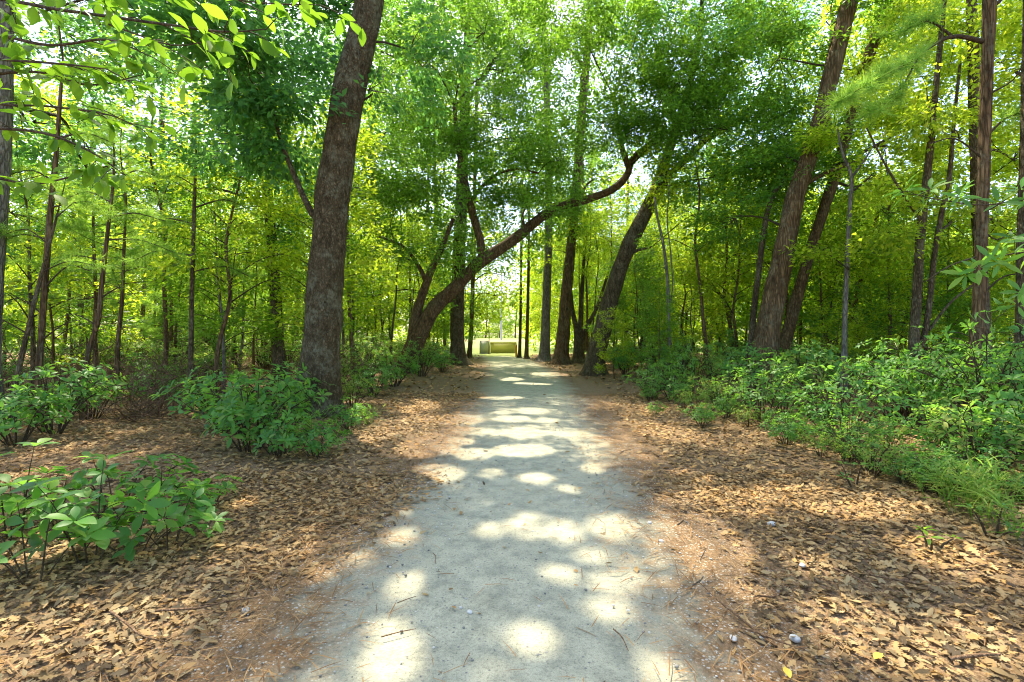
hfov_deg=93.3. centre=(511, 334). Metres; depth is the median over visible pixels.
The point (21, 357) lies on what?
young pine
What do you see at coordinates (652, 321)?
sapling
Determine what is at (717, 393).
shrub
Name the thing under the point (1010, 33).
pine tree
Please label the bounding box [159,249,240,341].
woodland tree
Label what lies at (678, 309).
sapling
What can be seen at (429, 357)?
bush
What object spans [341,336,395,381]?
bush
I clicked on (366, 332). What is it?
sapling
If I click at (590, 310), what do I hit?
sapling
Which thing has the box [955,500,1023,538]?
seedling
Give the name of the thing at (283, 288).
woodland tree
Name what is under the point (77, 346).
brush
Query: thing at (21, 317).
sapling
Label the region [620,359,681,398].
shrub
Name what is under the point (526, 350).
slim tree
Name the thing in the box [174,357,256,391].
dead brush plant
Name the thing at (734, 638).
stone
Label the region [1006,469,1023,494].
shrub
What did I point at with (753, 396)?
shrub
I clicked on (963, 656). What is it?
twig
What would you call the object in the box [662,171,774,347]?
woodland tree
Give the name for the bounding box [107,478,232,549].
young plant
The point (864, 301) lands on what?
sapling
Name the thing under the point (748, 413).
shrub
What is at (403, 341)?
brush
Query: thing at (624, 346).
shrub
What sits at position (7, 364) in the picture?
brush
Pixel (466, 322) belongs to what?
sapling
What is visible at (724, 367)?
shrub
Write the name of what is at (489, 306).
woodland tree
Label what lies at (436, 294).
young tree
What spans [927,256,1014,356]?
sapling
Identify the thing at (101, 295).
young pine
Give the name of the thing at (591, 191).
tall tree
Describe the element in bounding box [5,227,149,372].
sapling
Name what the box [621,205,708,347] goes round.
sapling
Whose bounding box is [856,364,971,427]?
shrub
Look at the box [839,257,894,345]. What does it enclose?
sapling
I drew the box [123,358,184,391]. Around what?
shrub
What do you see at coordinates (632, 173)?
tall tree
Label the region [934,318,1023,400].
tall shrub
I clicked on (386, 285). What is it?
sapling
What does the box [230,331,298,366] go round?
brush
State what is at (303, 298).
young pine
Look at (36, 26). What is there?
sky
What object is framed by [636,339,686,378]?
shrub
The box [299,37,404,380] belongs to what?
tree
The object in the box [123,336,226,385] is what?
brush
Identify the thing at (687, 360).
shrub
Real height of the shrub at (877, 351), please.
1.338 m
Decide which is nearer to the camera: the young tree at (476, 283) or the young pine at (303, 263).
the young pine at (303, 263)
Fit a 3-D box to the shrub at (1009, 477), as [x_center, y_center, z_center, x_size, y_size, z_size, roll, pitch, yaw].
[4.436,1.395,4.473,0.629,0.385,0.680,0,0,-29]
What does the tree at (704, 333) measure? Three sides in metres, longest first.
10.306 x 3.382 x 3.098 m
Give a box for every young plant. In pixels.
[0,438,68,540]
[0,466,132,527]
[0,491,129,584]
[5,451,170,563]
[38,490,224,560]
[64,451,198,512]
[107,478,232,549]
[114,453,207,500]
[129,476,224,530]
[169,472,243,505]
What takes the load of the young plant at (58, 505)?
on the ground at (636, 627)
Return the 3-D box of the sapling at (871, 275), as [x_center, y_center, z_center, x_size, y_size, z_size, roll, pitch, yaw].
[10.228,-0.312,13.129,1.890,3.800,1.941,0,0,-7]
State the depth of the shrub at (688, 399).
9.58 m
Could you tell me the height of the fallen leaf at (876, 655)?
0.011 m
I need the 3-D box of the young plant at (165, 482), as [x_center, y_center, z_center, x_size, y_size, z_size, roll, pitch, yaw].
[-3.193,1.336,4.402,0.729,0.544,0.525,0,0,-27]
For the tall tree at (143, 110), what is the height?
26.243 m
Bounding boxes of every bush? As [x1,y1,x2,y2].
[0,357,127,434]
[0,383,72,446]
[46,376,144,419]
[121,365,186,402]
[149,364,331,452]
[154,366,279,432]
[211,395,327,455]
[217,361,333,423]
[280,416,353,458]
[314,396,376,429]
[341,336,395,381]
[341,355,367,388]
[341,372,380,406]
[348,364,403,396]
[365,354,420,386]
[392,337,451,376]
[424,351,461,372]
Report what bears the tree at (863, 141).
on the ground at (636, 627)
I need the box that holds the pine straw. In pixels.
[0,389,1023,681]
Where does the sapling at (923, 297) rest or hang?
on the ground at (636, 627)
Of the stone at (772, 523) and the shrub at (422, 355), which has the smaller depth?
the stone at (772, 523)
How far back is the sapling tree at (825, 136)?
12.16 m
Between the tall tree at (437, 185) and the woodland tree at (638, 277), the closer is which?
the woodland tree at (638, 277)
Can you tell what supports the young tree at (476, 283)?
on the ground at (636, 627)
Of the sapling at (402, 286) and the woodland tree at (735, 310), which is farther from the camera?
the woodland tree at (735, 310)
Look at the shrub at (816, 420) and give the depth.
6.97 m
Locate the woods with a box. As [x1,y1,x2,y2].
[2,171,1014,350]
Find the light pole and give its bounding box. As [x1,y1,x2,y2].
[499,271,506,339]
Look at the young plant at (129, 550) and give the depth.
3.46 m
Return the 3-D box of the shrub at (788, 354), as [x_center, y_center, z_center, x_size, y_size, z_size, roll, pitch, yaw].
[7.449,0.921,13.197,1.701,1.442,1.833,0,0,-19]
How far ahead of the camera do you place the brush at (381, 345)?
22.34 m
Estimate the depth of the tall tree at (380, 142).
37.68 m
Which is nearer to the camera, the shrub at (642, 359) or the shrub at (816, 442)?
the shrub at (816, 442)
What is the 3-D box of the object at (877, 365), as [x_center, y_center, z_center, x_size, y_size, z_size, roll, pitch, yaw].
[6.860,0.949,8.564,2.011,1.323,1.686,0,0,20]
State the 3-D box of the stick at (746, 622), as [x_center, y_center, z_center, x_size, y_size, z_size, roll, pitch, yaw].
[1.240,1.561,2.725,0.032,0.032,0.610,0,0,-16]
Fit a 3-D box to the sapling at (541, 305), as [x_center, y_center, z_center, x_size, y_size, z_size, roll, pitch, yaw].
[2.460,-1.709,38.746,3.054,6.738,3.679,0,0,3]
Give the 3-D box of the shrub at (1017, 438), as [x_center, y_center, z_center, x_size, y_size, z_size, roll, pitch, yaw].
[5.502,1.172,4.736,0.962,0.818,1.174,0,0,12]
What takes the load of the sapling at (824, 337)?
on the ground at (636, 627)
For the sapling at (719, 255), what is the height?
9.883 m
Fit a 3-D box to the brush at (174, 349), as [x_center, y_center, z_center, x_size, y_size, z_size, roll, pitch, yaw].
[-8.484,0.908,13.440,2.653,1.501,2.452,0,0,36]
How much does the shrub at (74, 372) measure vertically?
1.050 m
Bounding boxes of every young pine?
[0,159,111,418]
[5,0,132,420]
[6,87,159,385]
[35,101,191,420]
[36,239,111,367]
[44,86,182,398]
[65,159,156,345]
[71,236,162,377]
[111,135,215,347]
[115,95,265,403]
[135,204,215,368]
[141,249,188,346]
[173,240,233,369]
[206,221,262,368]
[218,219,286,374]
[240,215,303,371]
[277,157,353,357]
[278,226,311,354]
[281,184,360,278]
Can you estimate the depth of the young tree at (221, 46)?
2.37 m
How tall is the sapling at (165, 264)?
7.851 m
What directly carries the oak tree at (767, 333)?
on the ground at (636, 627)
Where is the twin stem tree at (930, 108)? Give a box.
[842,0,1022,367]
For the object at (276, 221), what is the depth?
23.09 m
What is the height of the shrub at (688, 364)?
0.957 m
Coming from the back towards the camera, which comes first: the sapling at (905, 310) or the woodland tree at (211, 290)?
the woodland tree at (211, 290)
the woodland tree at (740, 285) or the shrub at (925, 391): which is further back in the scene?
the woodland tree at (740, 285)
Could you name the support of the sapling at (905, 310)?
on the ground at (636, 627)
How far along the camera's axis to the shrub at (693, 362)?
12.19 m
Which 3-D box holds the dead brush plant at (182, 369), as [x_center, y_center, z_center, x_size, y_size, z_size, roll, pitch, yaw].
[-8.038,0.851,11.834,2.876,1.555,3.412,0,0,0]
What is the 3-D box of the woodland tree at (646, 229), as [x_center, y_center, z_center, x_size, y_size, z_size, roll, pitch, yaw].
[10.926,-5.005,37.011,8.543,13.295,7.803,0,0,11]
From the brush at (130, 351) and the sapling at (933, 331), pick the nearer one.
the brush at (130, 351)
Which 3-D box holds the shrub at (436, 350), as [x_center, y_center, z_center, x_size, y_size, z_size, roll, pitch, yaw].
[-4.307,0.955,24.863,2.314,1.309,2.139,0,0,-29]
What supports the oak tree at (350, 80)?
on the ground at (636, 627)
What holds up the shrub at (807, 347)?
on the ground at (636, 627)
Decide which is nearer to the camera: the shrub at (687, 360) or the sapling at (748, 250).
the shrub at (687, 360)
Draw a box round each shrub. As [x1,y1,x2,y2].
[3,355,29,386]
[47,355,112,387]
[101,343,180,382]
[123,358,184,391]
[176,353,230,391]
[255,345,294,364]
[394,343,430,362]
[424,341,449,364]
[433,344,449,356]
[606,339,645,369]
[607,344,647,375]
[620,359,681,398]
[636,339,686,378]
[639,386,664,400]
[640,356,683,388]
[644,370,698,401]
[644,401,668,414]
[647,322,703,376]
[660,337,733,396]
[665,387,695,408]
[674,387,714,410]
[678,399,725,427]
[680,353,706,369]
[687,343,741,383]
[688,371,757,408]
[697,382,733,404]
[698,324,748,377]
[704,394,743,419]
[709,352,818,421]
[712,341,785,395]
[717,392,751,414]
[728,405,765,426]
[755,339,850,405]
[756,383,810,413]
[757,411,820,444]
[761,408,802,425]
[763,344,810,383]
[766,343,859,402]
[768,413,811,438]
[770,356,938,441]
[789,396,863,432]
[793,341,833,364]
[793,343,845,384]
[797,431,839,455]
[799,406,895,462]
[808,421,855,445]
[829,431,911,476]
[831,340,882,383]
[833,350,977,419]
[837,347,951,421]
[837,441,876,463]
[847,340,893,360]
[853,411,920,448]
[854,326,996,425]
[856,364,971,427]
[870,453,932,484]
[877,392,1023,477]
[882,346,906,357]
[887,398,1023,461]
[888,441,975,471]
[889,309,1023,436]
[899,345,961,385]
[901,449,999,498]
[901,468,956,493]
[908,434,1023,496]
[909,451,999,494]
[913,425,1006,461]
[915,447,1005,489]
[932,346,1023,420]
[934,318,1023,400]
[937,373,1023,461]
[939,349,1012,415]
[946,318,1014,362]
[954,466,1023,504]
[993,476,1023,501]
[999,417,1023,458]
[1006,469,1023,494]
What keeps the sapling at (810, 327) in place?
on the ground at (636, 627)
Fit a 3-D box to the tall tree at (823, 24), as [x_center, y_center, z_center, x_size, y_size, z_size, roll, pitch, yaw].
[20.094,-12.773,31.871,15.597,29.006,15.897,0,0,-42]
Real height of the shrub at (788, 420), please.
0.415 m
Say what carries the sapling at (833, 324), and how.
on the ground at (636, 627)
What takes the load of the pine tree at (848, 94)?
on the ground at (636, 627)
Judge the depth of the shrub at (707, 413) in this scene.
7.98 m
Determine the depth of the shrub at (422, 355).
20.45 m
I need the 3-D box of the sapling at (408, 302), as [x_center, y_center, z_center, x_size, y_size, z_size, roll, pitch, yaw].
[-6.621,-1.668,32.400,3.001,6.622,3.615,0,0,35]
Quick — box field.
[2,336,1005,356]
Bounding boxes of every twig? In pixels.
[381,628,415,637]
[613,628,628,650]
[947,653,1003,660]
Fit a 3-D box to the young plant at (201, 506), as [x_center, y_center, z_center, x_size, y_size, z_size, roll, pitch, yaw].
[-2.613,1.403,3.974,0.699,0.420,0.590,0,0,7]
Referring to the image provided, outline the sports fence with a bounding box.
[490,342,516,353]
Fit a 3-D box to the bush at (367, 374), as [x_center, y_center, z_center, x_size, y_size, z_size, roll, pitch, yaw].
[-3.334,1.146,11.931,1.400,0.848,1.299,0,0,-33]
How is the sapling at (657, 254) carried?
on the ground at (636, 627)
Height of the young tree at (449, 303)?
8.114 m
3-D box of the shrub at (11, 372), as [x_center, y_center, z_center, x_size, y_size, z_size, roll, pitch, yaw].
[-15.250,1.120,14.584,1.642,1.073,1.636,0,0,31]
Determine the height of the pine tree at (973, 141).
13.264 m
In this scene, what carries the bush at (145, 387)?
on the ground at (636, 627)
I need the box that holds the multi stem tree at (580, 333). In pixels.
[527,194,648,363]
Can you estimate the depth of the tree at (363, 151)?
12.02 m
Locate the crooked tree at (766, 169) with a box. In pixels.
[689,114,842,361]
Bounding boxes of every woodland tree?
[3,206,64,342]
[14,170,153,334]
[59,218,148,325]
[105,231,205,338]
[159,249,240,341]
[196,227,257,340]
[229,246,304,334]
[243,218,311,333]
[295,201,414,339]
[345,260,407,341]
[419,251,483,344]
[464,292,485,331]
[474,278,503,337]
[487,295,513,337]
[495,285,529,337]
[551,239,627,339]
[593,220,681,351]
[601,176,699,343]
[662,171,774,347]
[694,211,806,313]
[700,258,753,339]
[834,209,931,358]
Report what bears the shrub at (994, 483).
on the ground at (636, 627)
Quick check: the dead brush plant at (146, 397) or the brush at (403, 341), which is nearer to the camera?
the dead brush plant at (146, 397)
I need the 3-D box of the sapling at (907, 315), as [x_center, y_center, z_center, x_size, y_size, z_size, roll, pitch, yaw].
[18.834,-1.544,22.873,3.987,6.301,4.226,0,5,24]
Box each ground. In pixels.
[0,337,1023,681]
[431,340,618,340]
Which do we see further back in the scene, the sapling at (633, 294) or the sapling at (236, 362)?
the sapling at (633, 294)
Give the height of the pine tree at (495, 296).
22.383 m
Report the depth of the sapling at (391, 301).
33.07 m
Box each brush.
[2,345,24,369]
[5,333,123,383]
[55,331,123,360]
[69,339,142,369]
[80,335,180,376]
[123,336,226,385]
[127,335,214,376]
[154,334,197,357]
[161,317,258,366]
[162,340,258,386]
[182,331,238,354]
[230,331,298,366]
[246,332,303,372]
[285,332,355,366]
[340,334,383,362]
[340,334,405,364]
[345,330,399,354]
[349,334,404,358]
[388,334,449,367]
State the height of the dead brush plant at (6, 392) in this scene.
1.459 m
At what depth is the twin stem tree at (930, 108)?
10.49 m
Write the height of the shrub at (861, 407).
1.218 m
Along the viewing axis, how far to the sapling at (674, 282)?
26.89 m
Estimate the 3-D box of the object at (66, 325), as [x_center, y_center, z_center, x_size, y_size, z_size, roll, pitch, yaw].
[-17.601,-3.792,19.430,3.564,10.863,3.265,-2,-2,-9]
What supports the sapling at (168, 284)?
on the ground at (636, 627)
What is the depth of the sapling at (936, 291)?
16.78 m
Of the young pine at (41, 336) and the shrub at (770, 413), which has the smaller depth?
the shrub at (770, 413)
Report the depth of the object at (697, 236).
23.74 m
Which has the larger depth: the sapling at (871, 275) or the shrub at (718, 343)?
the shrub at (718, 343)
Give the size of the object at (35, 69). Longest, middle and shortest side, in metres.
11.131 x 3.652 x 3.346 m
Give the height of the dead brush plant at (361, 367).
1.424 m
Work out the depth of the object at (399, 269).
22.33 m
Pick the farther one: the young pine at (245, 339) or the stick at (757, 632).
the young pine at (245, 339)
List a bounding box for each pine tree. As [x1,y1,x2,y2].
[439,29,541,357]
[505,0,565,361]
[548,0,634,364]
[818,0,1020,412]
[925,0,1021,358]
[971,0,1023,369]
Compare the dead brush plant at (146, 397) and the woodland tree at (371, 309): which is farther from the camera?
the woodland tree at (371, 309)
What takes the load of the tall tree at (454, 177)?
on the ground at (636, 627)
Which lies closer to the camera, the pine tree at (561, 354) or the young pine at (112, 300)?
the young pine at (112, 300)
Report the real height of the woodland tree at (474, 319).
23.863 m
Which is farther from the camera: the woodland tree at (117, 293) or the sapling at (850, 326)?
the woodland tree at (117, 293)
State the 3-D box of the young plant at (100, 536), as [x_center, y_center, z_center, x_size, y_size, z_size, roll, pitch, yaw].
[-2.901,1.219,3.268,1.021,0.761,0.734,0,0,17]
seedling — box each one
[837,461,867,486]
[914,525,962,552]
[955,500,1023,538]
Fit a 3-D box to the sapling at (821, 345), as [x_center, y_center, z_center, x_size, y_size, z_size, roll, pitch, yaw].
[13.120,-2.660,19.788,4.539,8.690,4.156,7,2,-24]
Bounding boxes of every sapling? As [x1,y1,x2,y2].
[2,168,158,378]
[2,174,63,338]
[3,68,157,386]
[5,157,140,359]
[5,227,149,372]
[90,255,183,345]
[119,77,310,397]
[130,238,212,337]
[135,157,285,393]
[156,182,299,368]
[157,190,260,343]
[189,193,296,374]
[225,99,401,336]
[248,196,368,344]
[341,267,382,340]
[344,267,401,341]
[356,309,384,341]
[362,196,459,312]
[367,258,405,337]
[387,263,439,328]
[390,244,449,333]
[406,320,440,343]
[428,277,449,345]
[430,280,485,341]
[522,260,560,337]
[525,274,559,328]
[570,263,605,334]
[570,279,600,344]
[574,256,604,334]
[582,233,675,370]
[586,237,680,368]
[591,188,698,357]
[592,307,637,378]
[598,242,680,362]
[618,257,666,346]
[620,251,674,362]
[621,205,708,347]
[626,280,693,363]
[630,204,730,369]
[643,239,743,372]
[644,240,698,329]
[661,263,735,352]
[662,106,791,345]
[673,232,758,355]
[682,141,792,373]
[686,147,818,326]
[703,102,886,320]
[725,202,828,332]
[735,220,807,328]
[748,179,901,381]
[760,259,838,343]
[783,173,894,348]
[783,195,896,346]
[789,257,847,347]
[802,173,925,354]
[802,290,866,345]
[803,281,867,348]
[804,303,868,383]
[818,207,906,355]
[829,190,996,357]
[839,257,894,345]
[843,163,1012,353]
[847,251,936,360]
[856,115,1019,352]
[862,230,965,351]
[869,251,942,346]
[892,283,963,352]
[893,253,1008,362]
[905,213,1014,338]
[922,224,1008,336]
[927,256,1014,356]
[931,240,1015,360]
[939,145,1018,315]
[969,91,1018,323]
[988,225,1015,337]
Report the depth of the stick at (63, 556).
3.30 m
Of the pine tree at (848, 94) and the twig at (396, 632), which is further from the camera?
the pine tree at (848, 94)
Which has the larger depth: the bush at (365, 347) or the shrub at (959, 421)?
the bush at (365, 347)
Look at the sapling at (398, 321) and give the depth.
27.85 m
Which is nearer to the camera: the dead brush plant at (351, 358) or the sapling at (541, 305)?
the dead brush plant at (351, 358)
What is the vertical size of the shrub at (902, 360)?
1.733 m
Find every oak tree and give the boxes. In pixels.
[0,0,186,422]
[14,0,340,386]
[66,0,485,419]
[307,0,792,373]
[322,0,609,365]
[578,0,852,375]
[678,0,920,392]
[764,0,1020,364]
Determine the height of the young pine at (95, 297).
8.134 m
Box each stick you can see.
[9,541,112,576]
[109,610,168,642]
[155,596,265,611]
[699,582,777,646]
[741,626,804,649]
[753,587,776,604]
[833,567,877,591]
[868,572,927,587]
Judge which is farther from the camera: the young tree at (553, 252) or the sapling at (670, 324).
the young tree at (553, 252)
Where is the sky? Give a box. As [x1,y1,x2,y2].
[4,0,1021,335]
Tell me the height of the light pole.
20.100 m
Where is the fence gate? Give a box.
[480,341,488,353]
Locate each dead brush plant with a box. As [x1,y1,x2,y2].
[1,322,70,384]
[2,325,157,386]
[3,344,77,408]
[4,333,131,387]
[6,360,113,392]
[27,350,170,396]
[47,333,255,417]
[55,350,228,423]
[76,351,158,388]
[111,340,252,397]
[120,351,235,392]
[159,362,280,406]
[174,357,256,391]
[252,338,396,389]
[254,348,344,381]
[340,343,380,387]
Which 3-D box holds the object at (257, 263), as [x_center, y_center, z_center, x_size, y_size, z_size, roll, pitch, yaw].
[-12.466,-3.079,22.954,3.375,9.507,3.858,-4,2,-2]
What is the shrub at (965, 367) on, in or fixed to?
on the ground at (636, 627)
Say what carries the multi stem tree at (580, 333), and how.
on the ground at (636, 627)
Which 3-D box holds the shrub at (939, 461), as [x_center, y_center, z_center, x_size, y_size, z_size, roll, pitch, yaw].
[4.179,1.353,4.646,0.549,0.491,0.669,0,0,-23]
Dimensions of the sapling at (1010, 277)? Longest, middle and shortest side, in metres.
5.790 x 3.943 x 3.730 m
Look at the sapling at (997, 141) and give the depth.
12.85 m
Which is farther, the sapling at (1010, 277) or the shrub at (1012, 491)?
the sapling at (1010, 277)
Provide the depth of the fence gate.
40.19 m
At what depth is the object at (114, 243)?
19.97 m
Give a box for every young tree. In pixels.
[0,0,365,208]
[418,266,450,340]
[426,242,468,345]
[439,253,490,334]
[517,234,562,315]
[531,237,594,330]
[881,175,1023,337]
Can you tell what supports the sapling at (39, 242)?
on the ground at (636, 627)
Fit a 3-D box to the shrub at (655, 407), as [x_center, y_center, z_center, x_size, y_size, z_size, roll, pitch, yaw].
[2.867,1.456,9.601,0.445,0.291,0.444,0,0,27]
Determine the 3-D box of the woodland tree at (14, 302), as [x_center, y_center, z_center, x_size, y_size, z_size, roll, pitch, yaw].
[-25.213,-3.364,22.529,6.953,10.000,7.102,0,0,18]
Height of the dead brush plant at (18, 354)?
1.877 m
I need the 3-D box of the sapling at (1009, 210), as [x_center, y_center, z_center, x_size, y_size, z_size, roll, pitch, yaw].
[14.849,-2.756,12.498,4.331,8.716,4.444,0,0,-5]
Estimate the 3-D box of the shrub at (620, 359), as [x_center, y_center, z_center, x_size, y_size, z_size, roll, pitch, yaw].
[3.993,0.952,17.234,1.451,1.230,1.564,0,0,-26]
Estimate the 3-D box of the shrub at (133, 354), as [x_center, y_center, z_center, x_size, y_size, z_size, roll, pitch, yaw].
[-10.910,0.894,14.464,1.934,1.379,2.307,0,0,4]
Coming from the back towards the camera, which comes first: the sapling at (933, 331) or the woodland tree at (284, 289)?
the woodland tree at (284, 289)
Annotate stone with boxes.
[730,635,736,641]
[767,521,775,526]
[789,634,800,642]
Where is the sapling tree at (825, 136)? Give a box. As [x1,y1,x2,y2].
[778,68,928,394]
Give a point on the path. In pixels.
(559, 637)
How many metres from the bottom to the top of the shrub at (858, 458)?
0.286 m
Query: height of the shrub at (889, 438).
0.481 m
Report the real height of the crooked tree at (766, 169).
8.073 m
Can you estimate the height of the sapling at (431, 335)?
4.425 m
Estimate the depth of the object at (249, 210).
25.54 m
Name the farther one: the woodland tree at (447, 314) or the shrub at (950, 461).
the woodland tree at (447, 314)
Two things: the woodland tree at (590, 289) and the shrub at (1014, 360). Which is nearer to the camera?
the shrub at (1014, 360)
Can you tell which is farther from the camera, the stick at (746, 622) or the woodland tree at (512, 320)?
the woodland tree at (512, 320)
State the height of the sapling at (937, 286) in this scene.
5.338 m
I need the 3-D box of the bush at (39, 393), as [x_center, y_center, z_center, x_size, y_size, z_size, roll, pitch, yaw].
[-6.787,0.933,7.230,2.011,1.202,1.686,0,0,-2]
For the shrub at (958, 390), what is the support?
on the ground at (636, 627)
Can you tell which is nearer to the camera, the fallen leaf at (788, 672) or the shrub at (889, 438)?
the fallen leaf at (788, 672)
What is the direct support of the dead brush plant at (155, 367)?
on the ground at (636, 627)
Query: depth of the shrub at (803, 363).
9.86 m
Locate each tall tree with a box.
[13,0,254,343]
[220,20,373,345]
[296,0,468,340]
[358,31,523,346]
[360,71,485,269]
[509,4,688,352]
[523,94,670,349]
[559,87,707,339]
[634,4,817,354]
[708,0,967,343]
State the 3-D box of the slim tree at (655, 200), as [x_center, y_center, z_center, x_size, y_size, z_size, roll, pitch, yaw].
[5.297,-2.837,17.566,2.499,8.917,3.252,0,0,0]
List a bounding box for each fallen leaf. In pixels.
[783,667,791,677]
[873,652,882,658]
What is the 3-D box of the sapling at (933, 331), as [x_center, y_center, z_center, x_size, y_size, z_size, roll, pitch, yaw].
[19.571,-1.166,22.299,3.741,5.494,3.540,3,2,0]
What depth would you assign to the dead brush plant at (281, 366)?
14.22 m
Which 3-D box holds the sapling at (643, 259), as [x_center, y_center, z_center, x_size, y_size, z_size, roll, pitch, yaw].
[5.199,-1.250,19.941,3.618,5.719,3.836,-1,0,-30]
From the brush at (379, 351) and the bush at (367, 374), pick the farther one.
the brush at (379, 351)
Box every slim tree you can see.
[477,122,561,357]
[497,164,569,358]
[617,135,693,371]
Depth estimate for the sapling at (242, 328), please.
13.91 m
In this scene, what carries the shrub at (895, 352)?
on the ground at (636, 627)
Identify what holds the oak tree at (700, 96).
on the ground at (636, 627)
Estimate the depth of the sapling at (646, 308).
24.60 m
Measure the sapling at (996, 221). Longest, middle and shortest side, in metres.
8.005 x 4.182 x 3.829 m
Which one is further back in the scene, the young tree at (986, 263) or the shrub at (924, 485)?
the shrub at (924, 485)
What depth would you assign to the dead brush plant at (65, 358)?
13.29 m
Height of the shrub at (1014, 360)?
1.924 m
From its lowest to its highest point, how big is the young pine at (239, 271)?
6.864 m
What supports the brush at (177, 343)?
on the ground at (636, 627)
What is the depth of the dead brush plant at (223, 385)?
10.27 m
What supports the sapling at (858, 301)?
on the ground at (636, 627)
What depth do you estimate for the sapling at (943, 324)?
17.83 m
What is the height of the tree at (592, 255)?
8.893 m
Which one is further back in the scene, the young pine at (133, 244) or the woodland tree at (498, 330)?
the woodland tree at (498, 330)
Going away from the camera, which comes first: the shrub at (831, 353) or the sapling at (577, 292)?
the shrub at (831, 353)
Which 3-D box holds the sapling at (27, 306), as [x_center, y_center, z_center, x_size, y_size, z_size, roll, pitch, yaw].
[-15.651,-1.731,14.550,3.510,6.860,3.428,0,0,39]
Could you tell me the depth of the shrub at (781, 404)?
8.66 m
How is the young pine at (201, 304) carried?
on the ground at (636, 627)
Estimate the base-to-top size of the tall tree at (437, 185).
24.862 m
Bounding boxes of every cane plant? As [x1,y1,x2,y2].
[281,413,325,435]
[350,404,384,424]
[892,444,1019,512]
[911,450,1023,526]
[961,480,1023,539]
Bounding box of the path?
[246,356,796,681]
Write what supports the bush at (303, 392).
on the ground at (636, 627)
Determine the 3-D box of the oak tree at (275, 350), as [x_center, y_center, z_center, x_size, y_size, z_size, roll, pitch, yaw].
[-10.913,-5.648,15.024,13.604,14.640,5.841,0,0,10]
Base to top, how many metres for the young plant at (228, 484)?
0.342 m
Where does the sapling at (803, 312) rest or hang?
on the ground at (636, 627)

